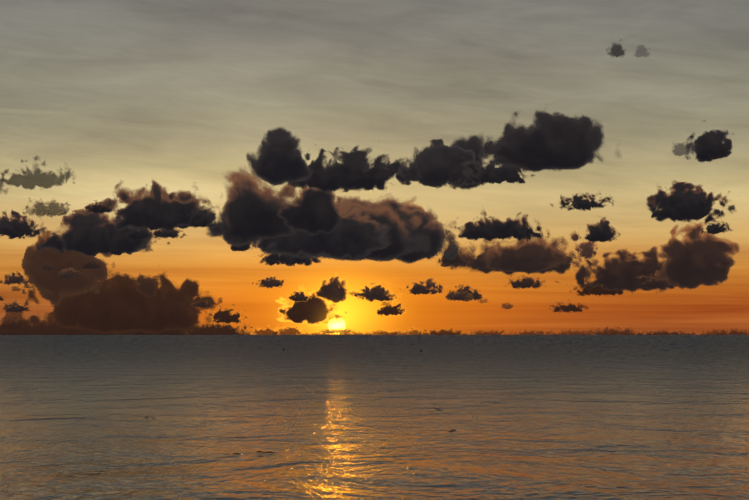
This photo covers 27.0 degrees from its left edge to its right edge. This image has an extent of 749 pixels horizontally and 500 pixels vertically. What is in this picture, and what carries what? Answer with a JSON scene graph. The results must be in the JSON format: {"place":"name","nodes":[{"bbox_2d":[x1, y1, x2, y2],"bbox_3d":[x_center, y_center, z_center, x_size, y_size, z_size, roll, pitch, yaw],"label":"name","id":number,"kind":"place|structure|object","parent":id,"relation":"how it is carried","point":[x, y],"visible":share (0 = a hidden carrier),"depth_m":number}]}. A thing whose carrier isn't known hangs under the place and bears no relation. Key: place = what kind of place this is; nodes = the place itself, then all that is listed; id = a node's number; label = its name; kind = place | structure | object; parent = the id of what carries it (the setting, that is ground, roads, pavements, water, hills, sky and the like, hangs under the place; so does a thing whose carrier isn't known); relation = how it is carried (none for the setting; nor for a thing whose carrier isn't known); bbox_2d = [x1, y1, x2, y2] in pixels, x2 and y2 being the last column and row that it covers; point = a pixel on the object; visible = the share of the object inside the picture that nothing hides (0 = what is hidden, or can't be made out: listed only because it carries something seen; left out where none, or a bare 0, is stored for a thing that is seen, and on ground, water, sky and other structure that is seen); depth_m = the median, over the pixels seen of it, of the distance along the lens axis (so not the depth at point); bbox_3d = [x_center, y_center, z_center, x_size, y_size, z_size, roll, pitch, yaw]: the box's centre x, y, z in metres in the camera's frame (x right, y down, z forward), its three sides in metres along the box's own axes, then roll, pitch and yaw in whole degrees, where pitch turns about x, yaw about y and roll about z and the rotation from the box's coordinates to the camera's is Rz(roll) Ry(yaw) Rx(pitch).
{"place":"outdoors","nodes":[
{"label":"outdoors","id":0,"kind":"place"},
{"bbox_2d":[0,179,6,191],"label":"cloud","id":1,"kind":"structure","parent":0,"point":[1,184],"depth_m":7383.18},
{"bbox_2d":[0,271,24,284],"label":"cloud","id":2,"kind":"structure","parent":0,"point":[14,279],"depth_m":19967.83},
{"bbox_2d":[1,302,27,330],"bbox_3d":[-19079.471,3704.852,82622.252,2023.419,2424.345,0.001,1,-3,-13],"label":"cloud","id":3,"kind":"structure","parent":0,"point":[13,320],"depth_m":82613.73},
{"bbox_2d":[7,284,25,290],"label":"cloud","id":4,"kind":"structure","parent":0,"point":[16,288],"depth_m":23375.71},
{"bbox_2d":[3,300,30,312],"bbox_3d":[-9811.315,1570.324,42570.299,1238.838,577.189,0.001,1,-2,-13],"label":"cloud","id":5,"kind":"structure","parent":0,"point":[11,307],"depth_m":42571.04},
{"bbox_2d":[0,204,46,238],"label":"cloud","id":6,"kind":"structure","parent":0,"point":[14,225],"depth_m":10305.06},
{"bbox_2d":[1,156,74,189],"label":"cloud","id":7,"kind":"structure","parent":0,"point":[28,179],"depth_m":6485.36},
{"bbox_2d":[42,263,55,270],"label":"cloud","id":8,"kind":"structure","parent":0,"point":[45,266],"depth_m":19573.69},
{"bbox_2d":[23,199,84,216],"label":"cloud","id":9,"kind":"structure","parent":0,"point":[52,208],"depth_m":8724.78},
{"bbox_2d":[4,229,114,305],"bbox_3d":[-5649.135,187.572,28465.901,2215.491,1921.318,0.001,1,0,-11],"label":"cloud","id":10,"kind":"structure","parent":0,"point":[52,287],"depth_m":28437.58},
{"bbox_2d":[52,266,83,278],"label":"cloud","id":11,"kind":"structure","parent":0,"point":[69,273],"depth_m":19626.42},
{"bbox_2d":[75,254,101,269],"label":"cloud","id":12,"kind":"structure","parent":0,"point":[91,265],"depth_m":19677.71},
{"bbox_2d":[16,198,169,256],"bbox_3d":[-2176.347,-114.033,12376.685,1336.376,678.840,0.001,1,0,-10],"label":"cloud","id":13,"kind":"structure","parent":0,"point":[88,233],"depth_m":12365.10},
{"bbox_2d":[85,200,111,212],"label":"cloud","id":14,"kind":"structure","parent":0,"point":[95,207],"depth_m":7759.17},
{"bbox_2d":[58,208,152,254],"bbox_3d":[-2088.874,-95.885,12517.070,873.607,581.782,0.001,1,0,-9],"label":"cloud","id":15,"kind":"structure","parent":0,"point":[144,246],"depth_m":12554.68},
{"bbox_2d":[0,271,245,333],"bbox_3d":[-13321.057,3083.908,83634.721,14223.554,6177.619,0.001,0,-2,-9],"label":"cloud","id":16,"kind":"structure","parent":0,"point":[120,304],"depth_m":83667.81},
{"bbox_2d":[24,302,232,333],"bbox_3d":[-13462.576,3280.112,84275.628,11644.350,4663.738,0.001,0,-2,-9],"label":"cloud","id":17,"kind":"structure","parent":0,"point":[118,333],"depth_m":83761.62},
{"bbox_2d":[125,228,152,239],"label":"cloud","id":18,"kind":"structure","parent":0,"point":[135,234],"depth_m":11564.33},
{"bbox_2d":[68,180,218,230],"bbox_3d":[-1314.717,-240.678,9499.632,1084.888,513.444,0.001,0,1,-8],"label":"cloud","id":19,"kind":"structure","parent":0,"point":[155,207],"depth_m":9494.12},
{"bbox_2d":[134,274,157,297],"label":"cloud","id":20,"kind":"structure","parent":0,"point":[146,287],"depth_m":30374.69},
{"bbox_2d":[0,311,304,334],"bbox_3d":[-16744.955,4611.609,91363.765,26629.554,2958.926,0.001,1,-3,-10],"label":"cloud","id":21,"kind":"structure","parent":0,"point":[42,328],"depth_m":90993.08},
{"bbox_2d":[126,313,205,334],"bbox_3d":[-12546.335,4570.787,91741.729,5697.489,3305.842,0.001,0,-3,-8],"label":"cloud","id":22,"kind":"structure","parent":0,"point":[175,332],"depth_m":91786.37},
{"bbox_2d":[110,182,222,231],"bbox_3d":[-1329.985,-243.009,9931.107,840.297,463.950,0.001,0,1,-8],"label":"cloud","id":23,"kind":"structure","parent":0,"point":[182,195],"depth_m":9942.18},
{"bbox_2d":[148,227,190,238],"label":"cloud","id":24,"kind":"structure","parent":0,"point":[157,233],"depth_m":10483.21},
{"bbox_2d":[187,206,214,227],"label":"cloud","id":25,"kind":"structure","parent":0,"point":[201,218],"depth_m":9403.11},
{"bbox_2d":[193,300,210,307],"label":"cloud","id":26,"kind":"structure","parent":0,"point":[202,303],"depth_m":38503.48},
{"bbox_2d":[195,301,247,323],"bbox_3d":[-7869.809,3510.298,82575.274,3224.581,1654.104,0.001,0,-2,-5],"label":"cloud","id":27,"kind":"structure","parent":0,"point":[225,316],"depth_m":82572.88},
{"bbox_2d":[191,322,252,334],"bbox_3d":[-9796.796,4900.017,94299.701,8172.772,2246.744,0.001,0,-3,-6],"label":"cloud","id":28,"kind":"structure","parent":0,"point":[228,329],"depth_m":94361.09},
{"bbox_2d":[223,239,253,251],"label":"cloud","id":29,"kind":"structure","parent":0,"point":[243,248],"depth_m":12768.44},
{"bbox_2d":[233,326,260,334],"bbox_3d":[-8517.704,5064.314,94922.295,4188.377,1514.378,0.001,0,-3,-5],"label":"cloud","id":30,"kind":"structure","parent":0,"point":[238,327],"depth_m":94975.57},
{"bbox_2d":[204,165,309,246],"bbox_3d":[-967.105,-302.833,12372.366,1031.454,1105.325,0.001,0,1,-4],"label":"cloud","id":31,"kind":"structure","parent":0,"point":[253,205],"depth_m":12370.54},
{"bbox_2d":[253,321,280,334],"bbox_3d":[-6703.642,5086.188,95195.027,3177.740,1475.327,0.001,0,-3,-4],"label":"cloud","id":32,"kind":"structure","parent":0,"point":[268,331],"depth_m":95205.36},
{"bbox_2d":[251,276,284,288],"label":"cloud","id":33,"kind":"structure","parent":0,"point":[270,282],"depth_m":23267.87},
{"bbox_2d":[246,127,311,185],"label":"cloud","id":34,"kind":"structure","parent":0,"point":[277,159],"depth_m":6213.86},
{"bbox_2d":[253,254,320,265],"bbox_3d":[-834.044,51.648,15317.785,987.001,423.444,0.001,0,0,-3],"label":"cloud","id":35,"kind":"structure","parent":0,"point":[272,259],"depth_m":15315.61},
{"bbox_2d":[277,327,305,334],"bbox_3d":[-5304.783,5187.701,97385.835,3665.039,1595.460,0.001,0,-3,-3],"label":"cloud","id":36,"kind":"structure","parent":0,"point":[291,331],"depth_m":97394.28},
{"bbox_2d":[288,289,309,301],"bbox_3d":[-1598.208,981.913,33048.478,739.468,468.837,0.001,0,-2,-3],"label":"cloud","id":37,"kind":"structure","parent":0,"point":[299,296],"depth_m":33048.00},
{"bbox_2d":[277,159,342,235],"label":"cloud","id":38,"kind":"structure","parent":0,"point":[311,212],"depth_m":9417.14},
{"bbox_2d":[276,285,346,325],"bbox_3d":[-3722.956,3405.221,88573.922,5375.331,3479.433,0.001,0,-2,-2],"label":"cloud","id":39,"kind":"structure","parent":0,"point":[313,309],"depth_m":88571.22},
{"bbox_2d":[299,331,329,334],"bbox_3d":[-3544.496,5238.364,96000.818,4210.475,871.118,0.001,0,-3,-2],"label":"cloud","id":40,"kind":"structure","parent":0,"point":[315,333],"depth_m":96004.91},
{"bbox_2d":[241,179,409,259],"bbox_3d":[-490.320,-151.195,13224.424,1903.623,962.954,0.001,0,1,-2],"label":"cloud","id":41,"kind":"structure","parent":0,"point":[354,234],"depth_m":13231.94},
{"bbox_2d":[315,273,348,303],"bbox_3d":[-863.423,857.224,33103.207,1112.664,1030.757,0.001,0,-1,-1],"label":"cloud","id":42,"kind":"structure","parent":0,"point":[333,289],"depth_m":33103.02},
{"bbox_2d":[325,315,342,323],"bbox_3d":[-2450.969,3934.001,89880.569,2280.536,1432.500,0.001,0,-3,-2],"label":"cloud","id":43,"kind":"structure","parent":0,"point":[333,321],"depth_m":89876.51},
{"bbox_2d":[317,328,354,333],"bbox_3d":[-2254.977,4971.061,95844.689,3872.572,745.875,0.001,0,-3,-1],"label":"cloud","id":44,"kind":"structure","parent":0,"point":[336,330],"depth_m":95843.61},
{"bbox_2d":[300,144,387,192],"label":"cloud","id":45,"kind":"structure","parent":0,"point":[338,155],"depth_m":6865.44},
{"bbox_2d":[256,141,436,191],"bbox_3d":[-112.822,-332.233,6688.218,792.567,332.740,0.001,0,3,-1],"label":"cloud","id":46,"kind":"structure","parent":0,"point":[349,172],"depth_m":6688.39},
{"bbox_2d":[332,331,372,334],"bbox_3d":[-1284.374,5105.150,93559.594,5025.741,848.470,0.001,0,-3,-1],"label":"cloud","id":47,"kind":"structure","parent":0,"point":[346,333],"depth_m":93564.48},
{"bbox_2d":[249,178,470,260],"bbox_3d":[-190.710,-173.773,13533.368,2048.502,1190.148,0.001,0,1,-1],"label":"cloud","id":48,"kind":"structure","parent":0,"point":[400,240],"depth_m":13539.06},
{"bbox_2d":[0,335,748,499],"bbox_3d":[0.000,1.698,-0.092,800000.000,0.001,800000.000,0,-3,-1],"label":"sea","id":49,"kind":"structure","parent":0,"point":[554,417],"depth_m":32.13},
{"bbox_2d":[144,408,472,453],"bbox_3d":[-0.969,3.246,28.645,10.572,0.017,10.980,1,-3,-25],"label":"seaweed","id":50,"kind":"object","parent":49,"relation":"in","point":[274,452],"visible":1,"depth_m":27.31},
{"bbox_2d":[0,0,748,334],"label":"sky","id":51,"kind":"structure","parent":0,"point":[174,94]},
{"bbox_2d":[328,318,344,333],"bbox_3d":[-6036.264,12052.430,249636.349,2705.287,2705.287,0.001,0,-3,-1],"label":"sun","id":52,"kind":"object","parent":51,"relation":"in","point":[341,325],"depth_m":249637.91},
{"bbox_2d":[350,282,399,301],"bbox_3d":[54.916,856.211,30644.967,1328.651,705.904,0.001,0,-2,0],"label":"cloud","id":53,"kind":"structure","parent":0,"point":[377,292],"depth_m":30644.61},
{"bbox_2d":[357,330,397,334],"bbox_3d":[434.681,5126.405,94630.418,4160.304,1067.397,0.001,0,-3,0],"label":"cloud","id":54,"kind":"structure","parent":0,"point":[380,332],"depth_m":94634.66},
{"bbox_2d":[380,301,391,305],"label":"cloud","id":55,"kind":"structure","parent":0,"point":[386,304],"depth_m":38853.16},
{"bbox_2d":[376,301,405,315],"bbox_3d":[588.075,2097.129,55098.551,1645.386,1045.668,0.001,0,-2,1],"label":"cloud","id":56,"kind":"structure","parent":0,"point":[397,309],"depth_m":55097.28},
{"bbox_2d":[393,330,408,334],"bbox_3d":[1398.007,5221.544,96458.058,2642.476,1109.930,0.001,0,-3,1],"label":"cloud","id":57,"kind":"structure","parent":0,"point":[400,333],"depth_m":96457.26},
{"bbox_2d":[328,182,496,263],"bbox_3d":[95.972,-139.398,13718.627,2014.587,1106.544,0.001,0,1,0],"label":"cloud","id":58,"kind":"structure","parent":0,"point":[431,228],"depth_m":13715.98},
{"bbox_2d":[401,327,428,334],"bbox_3d":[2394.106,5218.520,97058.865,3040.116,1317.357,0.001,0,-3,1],"label":"cloud","id":59,"kind":"structure","parent":0,"point":[414,333],"depth_m":97062.74},
{"bbox_2d":[406,275,444,294],"bbox_3d":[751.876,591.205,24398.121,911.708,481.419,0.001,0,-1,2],"label":"cloud","id":60,"kind":"structure","parent":0,"point":[430,287],"depth_m":24396.72},
{"bbox_2d":[395,328,466,334],"bbox_3d":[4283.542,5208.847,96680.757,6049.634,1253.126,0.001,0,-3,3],"label":"cloud","id":61,"kind":"structure","parent":0,"point":[444,332],"depth_m":96688.78},
{"bbox_2d":[404,197,471,260],"bbox_3d":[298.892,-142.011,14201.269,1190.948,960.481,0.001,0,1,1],"label":"cloud","id":62,"kind":"structure","parent":0,"point":[451,238],"depth_m":14193.83},
{"bbox_2d":[395,138,494,188],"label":"cloud","id":63,"kind":"structure","parent":0,"point":[437,163],"depth_m":6390.89},
{"bbox_2d":[442,228,462,264],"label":"cloud","id":64,"kind":"structure","parent":0,"point":[458,259],"depth_m":14254.89},
{"bbox_2d":[439,290,473,300],"bbox_3d":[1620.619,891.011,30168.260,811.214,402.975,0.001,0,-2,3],"label":"cloud","id":65,"kind":"structure","parent":0,"point":[458,296],"depth_m":30167.94},
{"bbox_2d":[438,245,474,266],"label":"cloud","id":66,"kind":"structure","parent":0,"point":[464,263],"depth_m":16124.90},
{"bbox_2d":[446,135,483,190],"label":"cloud","id":67,"kind":"structure","parent":0,"point":[473,142],"depth_m":7279.66},
{"bbox_2d":[447,285,482,301],"bbox_3d":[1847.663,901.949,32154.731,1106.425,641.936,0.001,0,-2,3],"label":"cloud","id":68,"kind":"structure","parent":0,"point":[475,294],"depth_m":32148.85},
{"bbox_2d":[470,330,510,334],"bbox_3d":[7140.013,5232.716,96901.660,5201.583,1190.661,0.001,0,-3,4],"label":"cloud","id":69,"kind":"structure","parent":0,"point":[479,332],"depth_m":96908.02},
{"bbox_2d":[444,208,548,241],"bbox_3d":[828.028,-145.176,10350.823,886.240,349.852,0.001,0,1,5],"label":"cloud","id":70,"kind":"structure","parent":0,"point":[488,229],"depth_m":10351.93},
{"bbox_2d":[454,147,541,185],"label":"cloud","id":71,"kind":"structure","parent":0,"point":[489,172],"depth_m":6287.21},
{"bbox_2d":[502,303,512,308],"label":"cloud","id":72,"kind":"structure","parent":0,"point":[507,306],"depth_m":37864.27},
{"bbox_2d":[459,222,587,273],"bbox_3d":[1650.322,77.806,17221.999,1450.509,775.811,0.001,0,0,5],"label":"cloud","id":73,"kind":"structure","parent":0,"point":[534,255],"depth_m":17219.53},
{"bbox_2d":[514,331,545,334],"bbox_3d":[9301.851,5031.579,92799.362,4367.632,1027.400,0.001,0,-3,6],"label":"cloud","id":74,"kind":"structure","parent":0,"point":[532,333],"depth_m":92799.88},
{"bbox_2d":[509,271,554,288],"bbox_3d":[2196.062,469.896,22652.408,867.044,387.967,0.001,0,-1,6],"label":"cloud","id":75,"kind":"structure","parent":0,"point":[526,282],"depth_m":22651.86},
{"bbox_2d":[450,231,620,275],"bbox_3d":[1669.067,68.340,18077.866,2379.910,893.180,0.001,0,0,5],"label":"cloud","id":76,"kind":"structure","parent":0,"point":[479,263],"depth_m":18104.46},
{"bbox_2d":[481,111,603,171],"bbox_3d":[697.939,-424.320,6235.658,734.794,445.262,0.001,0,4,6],"label":"cloud","id":77,"kind":"structure","parent":0,"point":[546,141],"depth_m":6235.51},
{"bbox_2d":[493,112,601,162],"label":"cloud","id":78,"kind":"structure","parent":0,"point":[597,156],"depth_m":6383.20},
{"bbox_2d":[526,330,599,334],"bbox_3d":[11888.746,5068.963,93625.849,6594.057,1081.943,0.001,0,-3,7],"label":"cloud","id":79,"kind":"structure","parent":0,"point":[569,332],"depth_m":93631.64},
{"bbox_2d":[549,303,587,311],"bbox_3d":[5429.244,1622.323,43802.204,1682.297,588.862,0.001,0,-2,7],"label":"cloud","id":80,"kind":"structure","parent":0,"point":[569,307],"depth_m":43798.78},
{"bbox_2d":[570,230,581,240],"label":"cloud","id":81,"kind":"structure","parent":0,"point":[574,236],"depth_m":11289.47},
{"bbox_2d":[551,193,612,210],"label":"cloud","id":82,"kind":"structure","parent":0,"point":[579,202],"depth_m":8115.26},
{"bbox_2d":[575,233,597,258],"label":"cloud","id":83,"kind":"structure","parent":0,"point":[586,250],"depth_m":13489.93},
{"bbox_2d":[573,284,623,295],"bbox_3d":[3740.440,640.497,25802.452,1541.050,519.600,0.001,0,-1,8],"label":"cloud","id":84,"kind":"structure","parent":0,"point":[598,290],"depth_m":25812.78},
{"bbox_2d":[580,217,619,241],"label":"cloud","id":85,"kind":"structure","parent":0,"point":[602,230],"depth_m":10939.72},
{"bbox_2d":[584,327,641,334],"bbox_3d":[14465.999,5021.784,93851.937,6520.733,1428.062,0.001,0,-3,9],"label":"cloud","id":86,"kind":"structure","parent":0,"point":[606,331],"depth_m":93852.25},
{"bbox_2d":[555,246,672,292],"bbox_3d":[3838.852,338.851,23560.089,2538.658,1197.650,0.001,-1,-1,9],"label":"cloud","id":87,"kind":"structure","parent":0,"point":[625,269],"depth_m":23578.24},
{"bbox_2d":[608,43,624,56],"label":"cloud","id":88,"kind":"structure","parent":0,"point":[617,50],"depth_m":3704.63},
{"bbox_2d":[636,45,648,56],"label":"cloud","id":89,"kind":"structure","parent":0,"point":[640,51],"depth_m":3743.07},
{"bbox_2d":[638,267,691,289],"bbox_3d":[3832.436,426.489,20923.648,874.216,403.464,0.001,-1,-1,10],"label":"cloud","id":90,"kind":"structure","parent":0,"point":[654,283],"depth_m":20935.16},
{"bbox_2d":[640,330,693,334],"bbox_3d":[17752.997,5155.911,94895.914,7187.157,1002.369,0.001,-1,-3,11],"label":"cloud","id":91,"kind":"structure","parent":0,"point":[663,332],"depth_m":94910.08},
{"bbox_2d":[672,143,693,155],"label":"cloud","id":92,"kind":"structure","parent":0,"point":[680,149],"depth_m":5556.40},
{"bbox_2d":[646,180,734,222],"bbox_3d":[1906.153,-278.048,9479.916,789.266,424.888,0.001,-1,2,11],"label":"cloud","id":93,"kind":"structure","parent":0,"point":[684,201],"depth_m":9483.39},
{"bbox_2d":[657,222,738,288],"bbox_3d":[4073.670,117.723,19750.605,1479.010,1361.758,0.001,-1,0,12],"label":"cloud","id":94,"kind":"structure","parent":0,"point":[694,258],"depth_m":19752.46},
{"bbox_2d":[685,130,731,161],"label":"cloud","id":95,"kind":"structure","parent":0,"point":[710,145],"depth_m":5824.87},
{"bbox_2d":[701,216,732,234],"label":"cloud","id":96,"kind":"structure","parent":0,"point":[716,228],"depth_m":10361.36},
{"bbox_2d":[694,329,748,334],"bbox_3d":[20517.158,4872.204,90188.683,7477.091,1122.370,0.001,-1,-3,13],"label":"cloud","id":97,"kind":"structure","parent":0,"point":[732,332],"depth_m":90231.19}
]}

